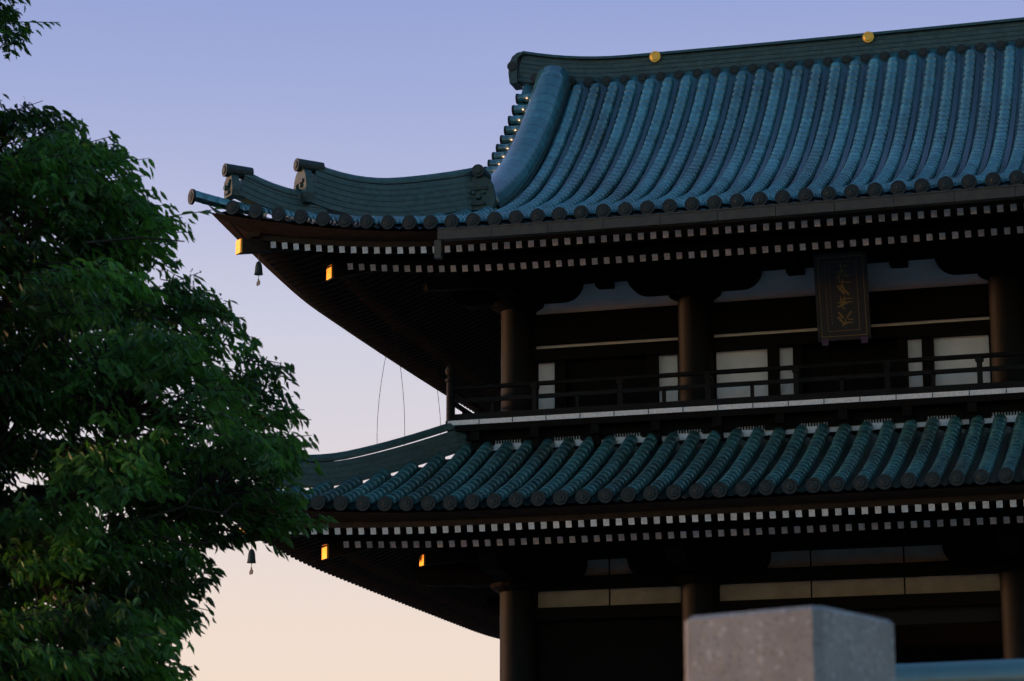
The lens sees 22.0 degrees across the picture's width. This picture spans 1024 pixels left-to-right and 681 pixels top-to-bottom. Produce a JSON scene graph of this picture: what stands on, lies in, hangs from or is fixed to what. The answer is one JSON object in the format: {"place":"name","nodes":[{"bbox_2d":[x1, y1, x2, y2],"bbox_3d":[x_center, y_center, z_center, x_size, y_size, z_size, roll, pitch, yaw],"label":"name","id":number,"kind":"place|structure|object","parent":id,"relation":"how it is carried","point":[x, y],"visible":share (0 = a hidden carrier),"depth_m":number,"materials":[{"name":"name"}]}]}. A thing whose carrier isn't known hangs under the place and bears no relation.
{"place":"outdoors","nodes":[
{"label":"outdoors","id":0,"kind":"place"},
{"bbox_2d":[0,0,1023,680],"label":"sky","id":1,"kind":"structure","parent":0,"point":[366,88],"materials":[{"name":"blue"}]},
{"bbox_2d":[253,468,1023,511],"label":"eave end tiles","id":2,"kind":"object","parent":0,"point":[932,479],"visible":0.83,"depth_m":63.89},
{"bbox_2d":[472,258,1023,680],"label":"gate interior","id":3,"kind":"object","parent":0,"point":[944,634],"visible":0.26,"depth_m":73.78,"materials":[{"name":"brown wood"}]},
{"bbox_2d":[500,274,1023,680],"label":"columns","id":4,"kind":"structure","parent":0,"point":[518,642],"depth_m":70.28,"materials":[{"name":"brown wood"}]},
{"bbox_2d":[685,606,895,680],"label":"granite pillar","id":5,"kind":"structure","parent":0,"point":[811,643],"depth_m":5.84,"materials":[{"name":"grey stone"}]},
{"bbox_2d":[895,659,1023,680],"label":"precinct wall roof tiles","id":6,"kind":"object","parent":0,"point":[999,670],"depth_m":8.83,"materials":[{"name":"blue tile"}]},
{"bbox_3d":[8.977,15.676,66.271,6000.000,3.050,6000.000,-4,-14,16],"label":"ground","id":7,"kind":"structure","parent":0,"visible":0},
{"bbox_2d":[0,0,338,680],"bbox_3d":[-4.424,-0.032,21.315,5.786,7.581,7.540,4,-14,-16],"label":"tree foliage","id":8,"kind":"object","parent":7,"relation":"on","point":[143,345],"visible":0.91,"depth_m":19.24,"materials":[{"name":"green plant"}]},
{"bbox_2d":[391,206,1023,621],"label":"gate frame","id":9,"kind":"object","parent":7,"relation":"on","point":[987,546],"visible":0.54,"depth_m":69.90,"materials":[{"name":"brown wood"}]},
{"bbox_2d":[208,41,1023,256],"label":"roof tile rows","id":10,"kind":"object","parent":9,"relation":"on","point":[527,88],"visible":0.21,"depth_m":76.20,"materials":[{"name":"blue tile"}]},
{"bbox_2d":[377,319,440,444],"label":"hanging wires","id":11,"kind":"object","parent":10,"relation":"hanging from","point":[402,383],"visible":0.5,"depth_m":74.81,"materials":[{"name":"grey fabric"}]},
{"bbox_2d":[188,38,1023,229],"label":"roof edge tiles","id":12,"kind":"object","parent":10,"relation":"attached to","point":[388,222],"visible":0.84,"depth_m":67.24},
{"bbox_2d":[195,45,1023,224],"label":"gate roof tiles","id":13,"kind":"object","parent":10,"relation":"attached to","point":[512,164],"visible":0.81,"depth_m":75.34,"materials":[{"name":"teal ceramic"}]},
{"bbox_2d":[223,17,1023,216],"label":"gate roof ridges","id":14,"kind":"object","parent":10,"relation":"on","point":[331,191],"visible":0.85,"depth_m":77.73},
{"bbox_2d":[649,31,873,61],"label":"roof ridge medallions","id":15,"kind":"object","parent":14,"relation":"attached to","point":[867,37],"visible":1,"depth_m":78.77,"materials":[{"name":"gold metal"}]},
{"bbox_2d":[238,204,1023,412],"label":"gate eave rafters","id":16,"kind":"object","parent":9,"relation":"attached to","point":[417,304],"visible":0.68,"depth_m":72.15,"materials":[{"name":"brown wood"}]},
{"bbox_2d":[236,238,332,279],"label":"rafter end caps","id":17,"kind":"object","parent":16,"relation":"attached to","point":[329,275],"visible":1,"depth_m":69.18,"materials":[{"name":"gold metal"}]},
{"bbox_2d":[212,199,1023,394],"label":"gate eave boards","id":18,"kind":"object","parent":16,"relation":"attached to","point":[237,228],"visible":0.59,"depth_m":67.96,"materials":[{"name":"brown wood"}]},
{"bbox_2d":[254,259,262,285],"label":"gate upper eave wind bells","id":19,"kind":"object","parent":18,"relation":"hanging from","point":[258,272],"visible":1,"depth_m":69.14,"materials":[{"name":"grey metal"}]},
{"bbox_2d":[434,184,1023,259],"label":"gate upper eave gutter","id":20,"kind":"object","parent":18,"relation":"attached to","point":[848,205],"visible":1,"depth_m":64.89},
{"bbox_2d":[245,494,1023,638],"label":"eave rafters","id":21,"kind":"object","parent":9,"relation":"attached to","point":[382,568],"visible":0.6,"depth_m":69.17,"materials":[{"name":"brown wood"}]},
{"bbox_2d":[243,531,424,565],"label":"rafter end caps","id":22,"kind":"object","parent":21,"relation":"attached to","point":[325,552],"visible":0.67,"depth_m":68.53,"materials":[{"name":"gold metal"}]},
{"bbox_2d":[235,484,1023,543],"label":"gate lower eave boards","id":23,"kind":"object","parent":21,"relation":"attached to","point":[816,502],"visible":0.46,"depth_m":64.93,"materials":[{"name":"brown wood"}]},
{"bbox_2d":[247,545,255,574],"bbox_3d":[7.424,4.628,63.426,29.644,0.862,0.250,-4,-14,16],"label":"wind bell","id":24,"kind":"object","parent":23,"relation":"hanging from","point":[251,559],"visible":0.96,"depth_m":67.38,"materials":[{"name":"metal"}]},
{"bbox_2d":[253,426,1023,533],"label":"roof tile rows","id":25,"kind":"object","parent":9,"relation":"attached to","point":[461,506],"visible":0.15,"depth_m":66.40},
{"bbox_2d":[273,412,1023,503],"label":"gate lower roof cover tiles","id":26,"kind":"object","parent":25,"relation":"on","point":[605,475],"visible":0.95,"depth_m":66.80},
{"bbox_2d":[270,423,472,487],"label":"gate roof ridges","id":27,"kind":"object","parent":26,"relation":"on","point":[365,467],"visible":0.66,"depth_m":69.67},
{"bbox_2d":[538,341,897,680],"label":"doors","id":28,"kind":"structure","parent":9,"relation":"in","point":[644,649],"depth_m":70.17,"materials":[{"name":"brown wood"}]},
{"bbox_2d":[445,387,1023,454],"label":"balcony floor","id":29,"kind":"structure","parent":9,"relation":"attached to","point":[855,413],"depth_m":68.84,"materials":[{"name":"grey wood"}]},
{"bbox_2d":[445,351,1023,420],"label":"gate railing","id":30,"kind":"object","parent":29,"relation":"on","point":[452,391],"visible":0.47,"depth_m":69.08,"materials":[{"name":"brown wood"}]},
{"bbox_2d":[536,259,990,408],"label":"wall panels","id":31,"kind":"object","parent":9,"relation":"attached to","point":[915,274],"visible":0.5,"depth_m":70.73,"materials":[{"name":"white paint"}]},
{"bbox_2d":[538,545,999,607],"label":"wall panels","id":32,"kind":"object","parent":9,"relation":"attached to","point":[827,588],"visible":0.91,"depth_m":69.01,"materials":[{"name":"paint"}]},
{"bbox_2d":[813,226,871,345],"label":"gate plaque","id":33,"kind":"object","parent":9,"relation":"attached to","point":[842,296],"visible":0.99,"depth_m":69.21,"materials":[{"name":"black wood"}]}
]}

